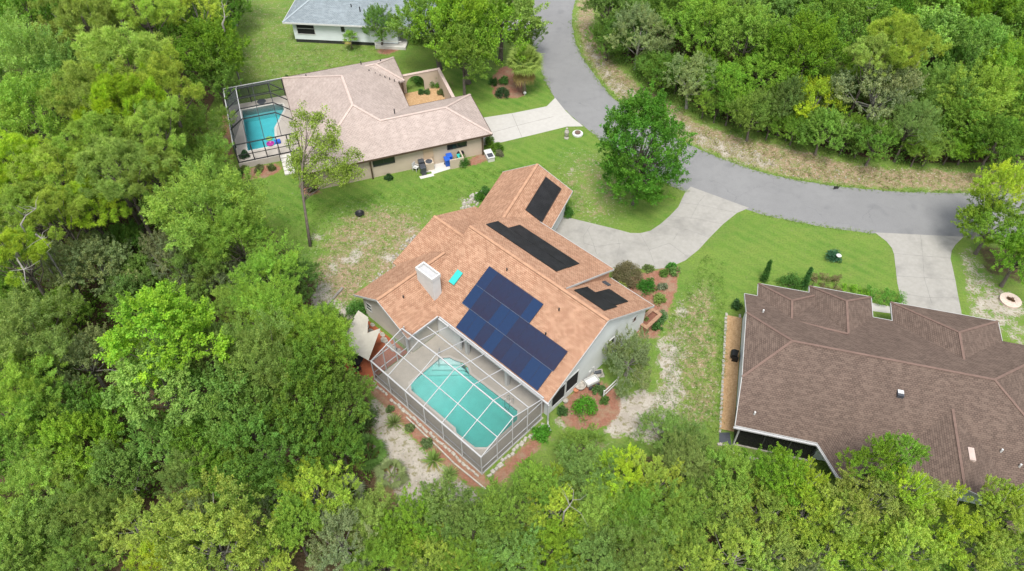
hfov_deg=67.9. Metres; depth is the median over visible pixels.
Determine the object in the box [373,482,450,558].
oak tree
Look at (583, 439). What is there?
oak tree
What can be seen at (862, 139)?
oak tree
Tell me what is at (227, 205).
tree
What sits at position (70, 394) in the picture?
oak tree
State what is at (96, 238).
oak tree
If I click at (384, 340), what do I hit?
paving stone
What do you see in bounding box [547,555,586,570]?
oak tree
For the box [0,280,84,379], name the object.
tree
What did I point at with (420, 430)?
edging timber
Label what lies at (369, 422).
shrub
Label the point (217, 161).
tree
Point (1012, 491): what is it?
oak tree
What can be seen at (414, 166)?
garden chair
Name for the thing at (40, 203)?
tree
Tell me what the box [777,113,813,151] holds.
tree
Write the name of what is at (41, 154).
pine tree
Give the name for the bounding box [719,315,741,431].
mulch bed
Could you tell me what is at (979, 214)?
oak tree
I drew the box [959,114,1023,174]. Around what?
oak tree
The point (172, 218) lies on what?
tree
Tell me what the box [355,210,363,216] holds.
fire bowl
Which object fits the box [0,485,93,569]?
oak tree
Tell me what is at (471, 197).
gravel
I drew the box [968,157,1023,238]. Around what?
oak tree
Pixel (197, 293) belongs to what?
oak tree
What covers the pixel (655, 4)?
oak tree
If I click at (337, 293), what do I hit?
log
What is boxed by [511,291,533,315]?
solar module
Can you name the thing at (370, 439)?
palmetto
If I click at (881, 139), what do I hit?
oak tree
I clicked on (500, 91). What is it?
shrub
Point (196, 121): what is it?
tree
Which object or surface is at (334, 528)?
oak tree
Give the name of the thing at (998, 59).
oak tree
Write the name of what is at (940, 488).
oak tree
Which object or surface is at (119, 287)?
oak tree
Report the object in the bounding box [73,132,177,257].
pine tree
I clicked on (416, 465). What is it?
gravel
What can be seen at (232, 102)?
pool enclosure
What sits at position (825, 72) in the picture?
tree
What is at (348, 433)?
oak tree
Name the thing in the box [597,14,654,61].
oak tree
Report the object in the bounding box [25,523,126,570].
tree
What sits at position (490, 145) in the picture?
shrub
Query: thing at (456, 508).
oak tree
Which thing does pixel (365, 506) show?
tree
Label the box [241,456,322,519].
oak tree
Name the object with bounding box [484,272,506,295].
solar module
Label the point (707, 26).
oak tree
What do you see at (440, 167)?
concrete pad
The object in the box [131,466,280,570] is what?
oak tree
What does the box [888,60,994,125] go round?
tree
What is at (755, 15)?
oak tree
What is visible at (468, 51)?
oak tree
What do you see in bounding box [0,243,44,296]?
oak tree
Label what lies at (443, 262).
house
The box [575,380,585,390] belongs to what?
flower pot
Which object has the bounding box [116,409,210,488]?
oak tree
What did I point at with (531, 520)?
oak tree
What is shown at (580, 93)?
road
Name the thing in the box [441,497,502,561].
oak tree
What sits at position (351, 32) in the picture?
palm tree
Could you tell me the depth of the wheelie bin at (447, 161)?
78.08 m
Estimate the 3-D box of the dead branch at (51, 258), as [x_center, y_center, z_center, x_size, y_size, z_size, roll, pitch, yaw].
[-34.906,-0.251,60.302,2.459,10.994,2.299,0,48,0]
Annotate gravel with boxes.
[372,234,415,281]
[381,430,473,491]
[460,190,485,208]
[580,35,859,181]
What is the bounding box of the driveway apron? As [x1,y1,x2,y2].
[547,98,581,126]
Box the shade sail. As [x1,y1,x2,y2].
[346,310,380,366]
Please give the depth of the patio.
62.13 m
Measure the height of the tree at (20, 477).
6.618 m
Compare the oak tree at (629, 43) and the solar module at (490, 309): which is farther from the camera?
the oak tree at (629, 43)
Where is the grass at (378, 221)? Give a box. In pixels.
[261,164,587,308]
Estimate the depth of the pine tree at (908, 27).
74.67 m
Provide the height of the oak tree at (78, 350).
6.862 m
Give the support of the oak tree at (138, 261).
on the ground at (742, 248)
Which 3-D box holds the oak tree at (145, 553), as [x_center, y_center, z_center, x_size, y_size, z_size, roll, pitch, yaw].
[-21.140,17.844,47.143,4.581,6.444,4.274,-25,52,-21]
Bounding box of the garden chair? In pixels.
[412,161,418,171]
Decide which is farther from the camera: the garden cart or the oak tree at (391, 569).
the garden cart
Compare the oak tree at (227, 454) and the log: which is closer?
the oak tree at (227, 454)
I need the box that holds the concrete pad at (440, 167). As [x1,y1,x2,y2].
[431,162,449,173]
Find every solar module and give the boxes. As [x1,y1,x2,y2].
[456,309,477,332]
[462,285,483,308]
[464,316,485,339]
[471,291,492,314]
[473,322,495,346]
[476,266,497,289]
[479,298,501,321]
[482,329,504,353]
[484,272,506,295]
[488,304,509,328]
[491,336,513,360]
[493,279,515,302]
[497,310,519,335]
[500,343,522,367]
[502,285,523,309]
[506,317,528,341]
[509,349,531,374]
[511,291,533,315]
[515,324,537,348]
[518,356,541,382]
[520,298,542,322]
[524,330,547,356]
[528,364,551,390]
[534,338,557,363]
[544,345,567,370]
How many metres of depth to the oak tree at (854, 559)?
47.59 m
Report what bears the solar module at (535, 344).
attached to the house at (443, 262)
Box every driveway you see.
[483,106,566,144]
[556,187,747,268]
[875,232,962,313]
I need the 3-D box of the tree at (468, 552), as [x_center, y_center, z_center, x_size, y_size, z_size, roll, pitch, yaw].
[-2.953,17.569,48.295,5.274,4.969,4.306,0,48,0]
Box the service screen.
[450,150,463,168]
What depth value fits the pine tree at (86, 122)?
62.62 m
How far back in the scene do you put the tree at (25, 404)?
51.61 m
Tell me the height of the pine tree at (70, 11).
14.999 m
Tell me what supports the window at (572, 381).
in the house at (443, 262)
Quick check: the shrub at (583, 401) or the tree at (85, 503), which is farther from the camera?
the shrub at (583, 401)
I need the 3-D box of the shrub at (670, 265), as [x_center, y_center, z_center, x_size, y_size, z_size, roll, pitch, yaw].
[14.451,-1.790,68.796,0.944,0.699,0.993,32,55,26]
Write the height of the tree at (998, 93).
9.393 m
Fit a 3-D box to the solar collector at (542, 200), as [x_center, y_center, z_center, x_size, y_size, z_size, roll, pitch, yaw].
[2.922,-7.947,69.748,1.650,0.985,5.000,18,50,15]
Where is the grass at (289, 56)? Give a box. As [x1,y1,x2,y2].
[218,16,387,108]
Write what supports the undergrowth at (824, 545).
on the ground at (742, 248)
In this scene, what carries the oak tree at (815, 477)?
on the ground at (742, 248)
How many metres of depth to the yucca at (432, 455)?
55.40 m
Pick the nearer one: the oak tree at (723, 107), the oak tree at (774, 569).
the oak tree at (774, 569)
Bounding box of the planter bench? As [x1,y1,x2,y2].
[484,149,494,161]
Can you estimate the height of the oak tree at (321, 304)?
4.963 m
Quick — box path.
[872,303,889,312]
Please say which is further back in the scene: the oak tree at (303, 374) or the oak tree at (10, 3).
the oak tree at (10, 3)
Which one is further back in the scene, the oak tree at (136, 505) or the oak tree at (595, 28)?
the oak tree at (595, 28)
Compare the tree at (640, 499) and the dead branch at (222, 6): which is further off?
the dead branch at (222, 6)
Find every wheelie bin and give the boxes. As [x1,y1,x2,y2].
[418,159,424,167]
[419,164,425,174]
[443,156,450,166]
[446,152,452,158]
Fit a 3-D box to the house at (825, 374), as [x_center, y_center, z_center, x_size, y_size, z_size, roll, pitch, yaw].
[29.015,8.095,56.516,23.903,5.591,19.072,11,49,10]
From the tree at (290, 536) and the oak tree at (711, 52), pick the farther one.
the oak tree at (711, 52)
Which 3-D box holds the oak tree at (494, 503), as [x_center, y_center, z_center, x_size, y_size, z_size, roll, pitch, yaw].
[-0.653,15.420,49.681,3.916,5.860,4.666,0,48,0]
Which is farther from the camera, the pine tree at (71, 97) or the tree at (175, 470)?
the pine tree at (71, 97)
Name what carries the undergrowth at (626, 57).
on the ground at (742, 248)
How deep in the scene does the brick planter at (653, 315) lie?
64.14 m
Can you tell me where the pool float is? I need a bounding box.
[266,136,280,145]
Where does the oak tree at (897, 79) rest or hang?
on the ground at (742, 248)
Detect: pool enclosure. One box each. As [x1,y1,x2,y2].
[223,78,300,162]
[370,316,543,474]
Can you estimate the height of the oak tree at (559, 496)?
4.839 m
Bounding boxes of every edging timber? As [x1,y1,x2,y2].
[406,417,423,433]
[438,447,454,463]
[454,463,471,478]
[472,477,485,488]
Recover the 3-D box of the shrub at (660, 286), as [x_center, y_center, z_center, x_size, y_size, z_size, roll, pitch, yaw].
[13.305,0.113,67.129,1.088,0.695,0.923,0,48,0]
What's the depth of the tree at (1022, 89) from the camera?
79.35 m
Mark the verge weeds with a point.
(682, 119)
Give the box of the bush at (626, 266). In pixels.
[610,260,643,289]
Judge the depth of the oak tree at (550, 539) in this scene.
47.68 m
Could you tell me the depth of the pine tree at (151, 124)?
64.21 m
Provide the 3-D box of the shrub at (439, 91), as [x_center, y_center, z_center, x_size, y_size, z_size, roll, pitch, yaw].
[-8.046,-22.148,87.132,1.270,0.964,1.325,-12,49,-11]
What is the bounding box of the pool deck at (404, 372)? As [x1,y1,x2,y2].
[374,333,543,474]
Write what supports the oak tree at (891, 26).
on the ground at (742, 248)
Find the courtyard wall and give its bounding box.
[400,68,454,98]
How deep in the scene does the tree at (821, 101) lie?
80.63 m
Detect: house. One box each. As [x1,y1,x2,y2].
[282,0,450,45]
[282,57,492,188]
[353,163,653,430]
[733,283,1023,537]
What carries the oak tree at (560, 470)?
on the ground at (742, 248)
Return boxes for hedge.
[807,272,842,291]
[840,283,869,295]
[866,284,907,306]
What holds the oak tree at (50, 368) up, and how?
on the ground at (742, 248)
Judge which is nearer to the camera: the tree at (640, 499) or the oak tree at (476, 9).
the tree at (640, 499)
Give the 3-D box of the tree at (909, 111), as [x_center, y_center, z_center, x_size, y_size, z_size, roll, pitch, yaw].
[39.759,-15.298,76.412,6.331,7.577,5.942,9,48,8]
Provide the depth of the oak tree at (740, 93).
82.06 m
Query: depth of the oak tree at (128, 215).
69.39 m
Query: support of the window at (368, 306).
in the house at (443, 262)
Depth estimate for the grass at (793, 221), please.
73.28 m
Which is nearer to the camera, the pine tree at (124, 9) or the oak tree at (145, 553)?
the oak tree at (145, 553)
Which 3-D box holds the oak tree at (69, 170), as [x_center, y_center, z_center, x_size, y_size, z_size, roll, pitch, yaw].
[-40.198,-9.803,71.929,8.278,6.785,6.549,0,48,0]
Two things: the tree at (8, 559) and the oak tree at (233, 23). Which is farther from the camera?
the oak tree at (233, 23)
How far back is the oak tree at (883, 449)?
47.61 m
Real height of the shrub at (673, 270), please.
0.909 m
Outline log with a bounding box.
[327,287,343,304]
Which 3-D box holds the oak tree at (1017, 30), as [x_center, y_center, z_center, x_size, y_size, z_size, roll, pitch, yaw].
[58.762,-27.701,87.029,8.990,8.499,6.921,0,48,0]
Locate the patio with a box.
[343,321,406,376]
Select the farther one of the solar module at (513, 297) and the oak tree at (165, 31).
the oak tree at (165, 31)
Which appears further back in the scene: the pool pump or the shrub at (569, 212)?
the shrub at (569, 212)
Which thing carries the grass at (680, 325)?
on the ground at (742, 248)
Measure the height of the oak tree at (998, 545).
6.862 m
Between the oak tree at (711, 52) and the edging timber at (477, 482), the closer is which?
the edging timber at (477, 482)
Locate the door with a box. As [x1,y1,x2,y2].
[423,148,433,161]
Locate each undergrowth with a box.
[0,0,371,570]
[345,461,1023,570]
[599,0,1023,164]
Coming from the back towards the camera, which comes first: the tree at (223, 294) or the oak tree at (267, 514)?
the tree at (223, 294)
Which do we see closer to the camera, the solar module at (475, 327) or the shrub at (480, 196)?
the solar module at (475, 327)
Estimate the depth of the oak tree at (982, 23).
78.33 m
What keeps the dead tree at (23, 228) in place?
on the ground at (742, 248)
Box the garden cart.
[584,371,604,389]
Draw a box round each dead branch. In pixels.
[12,253,44,291]
[27,228,90,318]
[132,464,150,493]
[219,2,241,84]
[561,484,586,539]
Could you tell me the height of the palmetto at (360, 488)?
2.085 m
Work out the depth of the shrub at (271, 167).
77.97 m
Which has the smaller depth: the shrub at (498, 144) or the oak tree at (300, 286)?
the oak tree at (300, 286)
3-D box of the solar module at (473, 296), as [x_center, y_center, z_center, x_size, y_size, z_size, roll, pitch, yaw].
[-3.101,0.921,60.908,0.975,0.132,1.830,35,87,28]
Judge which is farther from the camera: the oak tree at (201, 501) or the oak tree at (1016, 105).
the oak tree at (1016, 105)
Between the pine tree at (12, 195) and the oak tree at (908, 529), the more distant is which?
the pine tree at (12, 195)
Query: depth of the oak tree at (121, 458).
50.32 m
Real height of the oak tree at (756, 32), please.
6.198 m
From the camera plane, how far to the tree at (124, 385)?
49.84 m
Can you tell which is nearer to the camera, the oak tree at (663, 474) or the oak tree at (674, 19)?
the oak tree at (663, 474)
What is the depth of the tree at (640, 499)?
48.68 m
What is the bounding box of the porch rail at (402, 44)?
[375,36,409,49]
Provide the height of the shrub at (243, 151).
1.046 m
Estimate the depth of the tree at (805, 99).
80.20 m
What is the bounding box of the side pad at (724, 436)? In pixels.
[719,432,730,444]
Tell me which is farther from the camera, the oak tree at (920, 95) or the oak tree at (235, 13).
the oak tree at (235, 13)
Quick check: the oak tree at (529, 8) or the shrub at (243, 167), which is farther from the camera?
the oak tree at (529, 8)
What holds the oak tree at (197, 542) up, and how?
on the ground at (742, 248)
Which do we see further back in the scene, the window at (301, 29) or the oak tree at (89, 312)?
the window at (301, 29)
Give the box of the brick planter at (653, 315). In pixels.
[640,308,662,332]
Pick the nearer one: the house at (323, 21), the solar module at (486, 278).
the solar module at (486, 278)
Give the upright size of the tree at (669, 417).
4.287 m
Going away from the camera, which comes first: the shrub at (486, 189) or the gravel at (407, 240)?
the gravel at (407, 240)
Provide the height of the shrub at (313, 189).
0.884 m
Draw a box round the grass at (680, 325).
[617,255,727,464]
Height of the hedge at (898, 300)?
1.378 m
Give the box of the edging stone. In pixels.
[496,462,503,468]
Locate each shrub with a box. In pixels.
[239,149,250,158]
[239,165,246,172]
[254,164,263,172]
[266,163,275,171]
[307,186,316,192]
[344,298,367,316]
[347,404,379,431]
[384,174,392,180]
[385,405,394,412]
[405,423,415,432]
[409,70,423,85]
[418,88,423,94]
[420,437,432,449]
[423,88,429,94]
[429,78,438,87]
[437,88,443,96]
[439,463,458,482]
[459,154,470,169]
[474,192,484,201]
[479,185,490,195]
[484,136,494,144]
[487,141,497,150]
[488,77,496,85]
[493,142,503,151]
[495,86,509,98]
[495,149,503,156]
[497,75,508,85]
[530,424,551,443]
[556,405,568,416]
[564,205,574,218]
[568,394,597,424]
[591,384,606,395]
[599,394,609,404]
[636,277,657,295]
[642,264,654,272]
[651,322,662,330]
[653,292,666,305]
[657,281,667,290]
[657,312,666,324]
[659,268,668,277]
[660,309,668,319]
[665,262,676,267]
[668,266,681,275]
[731,298,742,310]
[773,272,803,290]
[825,248,842,262]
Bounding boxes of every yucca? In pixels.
[382,413,404,429]
[419,445,444,471]
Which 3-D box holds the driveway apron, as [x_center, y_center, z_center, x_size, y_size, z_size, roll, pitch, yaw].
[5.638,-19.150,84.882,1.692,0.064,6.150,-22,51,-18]
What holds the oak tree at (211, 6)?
on the ground at (742, 248)
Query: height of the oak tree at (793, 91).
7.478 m
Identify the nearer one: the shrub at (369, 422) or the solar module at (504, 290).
the shrub at (369, 422)
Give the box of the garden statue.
[564,128,568,139]
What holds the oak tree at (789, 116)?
on the ground at (742, 248)
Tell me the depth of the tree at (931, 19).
80.36 m
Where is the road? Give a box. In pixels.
[531,0,1023,237]
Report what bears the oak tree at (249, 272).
on the ground at (742, 248)
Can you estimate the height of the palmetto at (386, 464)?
2.106 m
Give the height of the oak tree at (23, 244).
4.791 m
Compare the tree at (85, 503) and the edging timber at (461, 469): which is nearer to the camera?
the tree at (85, 503)
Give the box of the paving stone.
[381,337,387,342]
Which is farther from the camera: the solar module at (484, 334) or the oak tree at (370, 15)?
the oak tree at (370, 15)
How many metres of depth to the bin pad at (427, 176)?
77.53 m
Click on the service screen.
(454, 163)
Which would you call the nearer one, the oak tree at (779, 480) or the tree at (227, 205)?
the oak tree at (779, 480)
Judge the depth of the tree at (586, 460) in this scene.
50.90 m
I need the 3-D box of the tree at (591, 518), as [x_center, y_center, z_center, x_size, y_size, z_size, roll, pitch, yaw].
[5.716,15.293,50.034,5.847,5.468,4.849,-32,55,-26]
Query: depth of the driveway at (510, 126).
83.52 m
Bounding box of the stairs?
[278,147,294,174]
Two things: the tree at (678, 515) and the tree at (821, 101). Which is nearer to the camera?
the tree at (678, 515)
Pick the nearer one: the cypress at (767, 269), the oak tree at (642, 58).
the cypress at (767, 269)
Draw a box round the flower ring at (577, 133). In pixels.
[572,130,582,137]
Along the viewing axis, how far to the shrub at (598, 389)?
59.52 m
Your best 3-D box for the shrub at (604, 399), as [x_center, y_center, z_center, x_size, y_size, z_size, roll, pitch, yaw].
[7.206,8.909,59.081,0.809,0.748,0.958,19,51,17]
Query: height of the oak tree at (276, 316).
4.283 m
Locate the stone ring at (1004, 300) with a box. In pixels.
[999,292,1021,308]
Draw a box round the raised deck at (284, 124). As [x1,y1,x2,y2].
[235,95,298,167]
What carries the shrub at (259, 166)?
on the ground at (742, 248)
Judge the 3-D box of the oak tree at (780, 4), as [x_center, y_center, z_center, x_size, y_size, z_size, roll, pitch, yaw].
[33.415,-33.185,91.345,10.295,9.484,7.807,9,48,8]
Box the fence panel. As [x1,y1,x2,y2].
[603,377,618,395]
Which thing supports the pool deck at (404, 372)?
on the ground at (742, 248)
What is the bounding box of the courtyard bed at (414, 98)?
[405,87,444,105]
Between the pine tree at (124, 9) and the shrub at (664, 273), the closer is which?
the shrub at (664, 273)
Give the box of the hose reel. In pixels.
[730,349,738,361]
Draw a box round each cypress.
[759,259,772,282]
[800,267,813,290]
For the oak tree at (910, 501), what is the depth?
46.15 m
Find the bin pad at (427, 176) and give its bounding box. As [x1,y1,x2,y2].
[419,173,433,178]
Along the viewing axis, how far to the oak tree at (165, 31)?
83.95 m
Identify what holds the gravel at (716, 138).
on the ground at (742, 248)
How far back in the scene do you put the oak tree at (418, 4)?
83.95 m
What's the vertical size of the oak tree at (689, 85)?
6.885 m
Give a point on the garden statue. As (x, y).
(566, 132)
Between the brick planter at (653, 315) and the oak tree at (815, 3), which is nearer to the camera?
the brick planter at (653, 315)
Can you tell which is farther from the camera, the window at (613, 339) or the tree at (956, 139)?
the tree at (956, 139)
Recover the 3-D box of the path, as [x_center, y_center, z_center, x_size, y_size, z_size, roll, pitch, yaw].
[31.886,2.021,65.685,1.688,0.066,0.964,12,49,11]
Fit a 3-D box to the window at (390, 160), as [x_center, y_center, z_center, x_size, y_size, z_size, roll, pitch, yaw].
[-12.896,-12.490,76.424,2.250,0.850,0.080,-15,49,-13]
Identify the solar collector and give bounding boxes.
[486,221,578,271]
[525,177,561,221]
[575,286,627,310]
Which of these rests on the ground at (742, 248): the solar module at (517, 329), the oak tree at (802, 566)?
the oak tree at (802, 566)
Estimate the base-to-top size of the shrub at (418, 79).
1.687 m
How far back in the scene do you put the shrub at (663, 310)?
64.91 m
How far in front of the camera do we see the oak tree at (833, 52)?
86.88 m
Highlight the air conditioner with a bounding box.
[424,158,435,172]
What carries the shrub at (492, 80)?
on the ground at (742, 248)
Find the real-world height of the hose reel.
0.773 m
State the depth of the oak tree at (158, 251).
62.83 m
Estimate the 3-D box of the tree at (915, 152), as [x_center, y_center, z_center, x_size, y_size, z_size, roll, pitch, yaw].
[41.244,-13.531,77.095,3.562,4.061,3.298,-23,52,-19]
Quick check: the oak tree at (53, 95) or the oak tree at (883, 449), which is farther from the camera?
the oak tree at (53, 95)
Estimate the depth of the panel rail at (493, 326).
59.57 m
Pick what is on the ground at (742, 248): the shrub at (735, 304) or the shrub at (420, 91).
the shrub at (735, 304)
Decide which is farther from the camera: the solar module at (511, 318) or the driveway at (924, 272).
the driveway at (924, 272)
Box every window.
[295,24,315,34]
[365,301,372,312]
[372,157,394,166]
[447,141,466,149]
[551,382,565,408]
[565,369,578,393]
[605,336,614,354]
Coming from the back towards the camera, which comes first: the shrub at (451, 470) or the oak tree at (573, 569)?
the shrub at (451, 470)
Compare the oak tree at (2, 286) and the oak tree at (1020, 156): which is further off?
the oak tree at (1020, 156)
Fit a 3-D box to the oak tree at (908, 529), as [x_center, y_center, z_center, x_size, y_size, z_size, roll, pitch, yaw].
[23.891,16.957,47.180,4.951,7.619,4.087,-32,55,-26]
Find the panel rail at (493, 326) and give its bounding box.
[462,286,550,369]
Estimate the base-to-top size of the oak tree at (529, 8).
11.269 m
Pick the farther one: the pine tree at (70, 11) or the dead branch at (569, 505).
the pine tree at (70, 11)
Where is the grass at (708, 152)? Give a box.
[569,19,1023,195]
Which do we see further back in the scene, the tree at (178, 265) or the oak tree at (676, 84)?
the oak tree at (676, 84)
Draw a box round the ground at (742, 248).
[0,0,1023,570]
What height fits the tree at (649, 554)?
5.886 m
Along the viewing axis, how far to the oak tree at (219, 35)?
81.39 m
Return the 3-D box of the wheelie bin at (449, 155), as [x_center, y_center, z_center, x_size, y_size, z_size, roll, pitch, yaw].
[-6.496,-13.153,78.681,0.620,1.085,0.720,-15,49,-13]
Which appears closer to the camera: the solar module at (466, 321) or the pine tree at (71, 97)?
the solar module at (466, 321)
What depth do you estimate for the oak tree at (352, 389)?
52.15 m
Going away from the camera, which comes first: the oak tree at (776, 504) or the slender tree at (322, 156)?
the oak tree at (776, 504)
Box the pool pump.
[587,366,604,377]
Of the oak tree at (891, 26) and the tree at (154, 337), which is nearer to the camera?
the tree at (154, 337)
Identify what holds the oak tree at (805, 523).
on the ground at (742, 248)
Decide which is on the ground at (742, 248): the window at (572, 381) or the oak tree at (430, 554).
the oak tree at (430, 554)
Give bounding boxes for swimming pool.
[240,99,285,151]
[408,348,519,449]
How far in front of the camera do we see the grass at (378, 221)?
73.19 m
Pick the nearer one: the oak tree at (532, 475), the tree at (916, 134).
the oak tree at (532, 475)
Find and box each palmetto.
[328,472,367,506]
[348,432,388,473]
[372,456,410,492]
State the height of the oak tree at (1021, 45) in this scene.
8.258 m
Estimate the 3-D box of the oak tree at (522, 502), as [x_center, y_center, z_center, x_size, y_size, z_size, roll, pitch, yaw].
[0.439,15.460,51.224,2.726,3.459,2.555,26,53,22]
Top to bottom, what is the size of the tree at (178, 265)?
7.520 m
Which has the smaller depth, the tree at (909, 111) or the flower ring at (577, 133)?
the tree at (909, 111)
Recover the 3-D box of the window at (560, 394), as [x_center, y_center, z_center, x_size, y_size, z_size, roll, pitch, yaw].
[3.524,8.389,57.930,0.080,1.800,1.600,35,57,28]
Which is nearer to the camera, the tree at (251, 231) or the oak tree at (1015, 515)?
the oak tree at (1015, 515)
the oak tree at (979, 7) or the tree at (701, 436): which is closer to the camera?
the tree at (701, 436)
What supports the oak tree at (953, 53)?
on the ground at (742, 248)
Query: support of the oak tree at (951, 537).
on the ground at (742, 248)
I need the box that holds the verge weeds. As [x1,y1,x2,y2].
[574,25,1020,191]
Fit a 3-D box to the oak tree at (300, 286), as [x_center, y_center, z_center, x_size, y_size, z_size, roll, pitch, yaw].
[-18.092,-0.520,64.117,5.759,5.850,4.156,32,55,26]
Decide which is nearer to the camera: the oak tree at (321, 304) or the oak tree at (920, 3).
the oak tree at (321, 304)
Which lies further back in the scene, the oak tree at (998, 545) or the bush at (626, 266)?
the bush at (626, 266)
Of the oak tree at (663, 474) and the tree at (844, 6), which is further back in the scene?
the tree at (844, 6)
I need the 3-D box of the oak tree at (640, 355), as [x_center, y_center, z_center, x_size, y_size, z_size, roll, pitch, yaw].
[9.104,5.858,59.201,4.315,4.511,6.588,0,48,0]
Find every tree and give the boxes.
[0,0,53,34]
[0,0,88,55]
[0,7,85,142]
[0,67,93,176]
[0,109,46,144]
[0,128,69,250]
[0,168,72,286]
[0,214,39,254]
[0,224,74,334]
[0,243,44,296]
[0,270,39,314]
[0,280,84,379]
[0,283,55,338]
[0,332,50,393]
[0,346,68,443]
[0,403,20,440]
[0,407,65,477]
[0,412,101,548]
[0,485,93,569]
[0,516,51,570]
[2,329,84,386]
[6,136,100,255]
[7,179,67,232]
[12,229,110,303]
[14,197,78,312]
[16,63,81,121]
[19,182,106,290]
[24,409,129,496]
[25,371,99,436]
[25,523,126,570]
[27,0,120,70]
[30,281,94,340]
[33,479,129,550]
[34,52,133,169]
[39,228,141,298]
[41,173,132,270]
[45,322,129,407]
[46,108,147,235]
[47,145,114,200]
[48,0,112,39]
[51,39,123,72]
[51,172,100,231]
[57,20,173,135]
[68,109,123,145]
[71,61,172,198]
[72,386,144,441]
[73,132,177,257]
[75,437,153,511]
[84,165,153,222]
[91,489,178,566]
[93,278,236,395]
[98,270,158,323]
[99,218,146,262]
[99,335,208,428]
[108,251,164,295]
[109,0,186,87]
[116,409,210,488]
[117,43,205,157]
[117,137,183,209]
[118,94,188,210]
[122,524,196,570]
[128,0,231,77]
[129,283,193,350]
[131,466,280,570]
[136,151,283,268]
[136,329,179,387]
[138,229,201,293]
[141,367,192,398]
[151,154,220,210]
[152,439,223,502]
[154,98,237,161]
[156,0,230,57]
[162,8,251,96]
[162,228,242,293]
[163,277,215,318]
[163,400,249,500]
[167,510,226,568]
[169,3,241,51]
[173,484,223,524]
[174,131,240,197]
[177,324,236,410]
[177,355,290,463]
[179,176,243,235]
[183,436,257,503]
[184,42,243,105]
[186,204,280,287]
[190,318,228,361]
[196,247,265,292]
[202,0,253,36]
[205,399,326,505]
[206,0,258,26]
[206,279,257,326]
[213,304,301,419]
[224,227,308,321]
[226,251,295,301]
[228,274,328,357]
[229,329,273,373]
[229,518,297,570]
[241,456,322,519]
[247,491,307,558]
[252,312,296,347]
[258,327,344,452]
[260,491,323,557]
[266,299,360,394]
[271,454,361,523]
[273,247,325,303]
[284,99,366,246]
[291,362,376,442]
[300,413,367,474]
[303,496,381,570]
[304,301,354,347]
[341,507,426,570]
[342,30,357,49]
[343,479,415,561]
[360,3,398,44]
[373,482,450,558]
[382,0,472,69]
[390,555,422,570]
[400,513,467,570]
[401,470,487,538]
[403,0,531,84]
[426,527,505,570]
[434,19,498,94]
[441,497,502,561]
[451,0,552,60]
[472,477,531,549]
[475,510,547,570]
[502,492,535,523]
[505,44,545,94]
[506,12,548,60]
[511,452,562,521]
[514,513,587,570]
[515,503,549,535]
[526,482,581,536]
[543,460,572,489]
[545,440,621,516]
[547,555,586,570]
[553,422,605,480]
[555,520,625,570]
[564,474,632,556]
[578,0,646,22]
[584,17,624,61]
[586,442,658,512]
[586,479,675,550]
[594,80,696,207]
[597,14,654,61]
[600,0,619,25]
[602,324,652,400]
[603,1,676,69]
[606,509,679,570]
[625,0,661,12]
[625,449,690,514]
[631,50,657,78]
[634,48,662,83]
[634,404,707,455]
[636,476,725,564]
[643,50,687,93]
[646,0,711,40]
[650,427,727,500]
[653,0,752,51]
[653,1,694,39]
[655,519,721,570]
[657,75,686,93]
[662,49,723,108]
[672,417,713,459]
[677,39,727,90]
[679,19,742,60]
[692,461,752,546]
[693,89,713,117]
[695,441,775,517]
[700,91,728,122]
[701,61,758,115]
[701,521,773,570]
[706,89,748,125]
[710,0,789,87]
[712,0,777,26]
[725,83,784,141]
[726,473,803,548]
[731,45,803,96]
[731,86,748,106]
[740,19,774,65]
[741,441,821,520]
[743,36,804,84]
[743,509,815,570]
[745,559,782,570]
[748,90,786,131]
[750,0,828,28]
[752,7,854,80]
[755,112,784,139]
[761,71,807,135]
[761,82,813,119]
[764,25,837,59]
[774,475,845,546]
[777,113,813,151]
[778,110,804,140]
[786,0,856,18]
[786,456,830,512]
[787,0,897,73]
[791,12,858,58]
[791,74,849,128]
[792,552,825,570]
[796,104,854,155]
[801,50,840,81]
[801,112,823,135]
[802,63,839,102]
[803,521,861,570]
[809,105,824,126]
[810,78,852,113]
[816,477,879,544]
[818,0,864,33]
[818,117,836,144]
[820,72,876,114]
[823,46,929,136]
[823,463,921,535]
[827,113,871,155]
[835,433,909,509]
[838,520,919,570]
[840,58,881,95]
[840,109,868,145]
[843,31,900,116]
[847,127,878,157]
[852,115,903,166]
[858,117,880,124]
[860,0,916,32]
[865,6,953,116]
[865,124,894,148]
[869,505,954,570]
[874,431,931,497]
[876,119,902,151]
[878,464,937,529]
[879,98,945,162]
[882,25,924,42]
[886,468,958,532]
[888,0,995,29]
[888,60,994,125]
[893,4,976,75]
[894,69,932,115]
[898,119,925,151]
[901,134,939,166]
[905,125,928,156]
[910,127,954,166]
[912,479,1001,570]
[921,30,986,82]
[923,23,1001,69]
[927,57,1023,137]
[934,91,1007,138]
[935,130,953,150]
[938,0,1023,38]
[941,13,1023,93]
[941,136,969,164]
[941,517,1023,570]
[947,123,993,164]
[951,189,1023,256]
[958,474,1023,547]
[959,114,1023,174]
[965,474,1023,552]
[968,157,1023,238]
[973,32,1023,102]
[979,521,1023,570]
[985,0,1023,42]
[985,63,1023,116]
[986,16,1023,47]
[990,217,1023,287]
[997,90,1023,123]
[999,116,1023,169]
[1010,36,1023,79]
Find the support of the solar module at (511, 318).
attached to the house at (443, 262)
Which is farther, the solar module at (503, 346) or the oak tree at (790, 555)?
the solar module at (503, 346)
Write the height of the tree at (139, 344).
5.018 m
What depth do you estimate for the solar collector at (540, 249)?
63.25 m

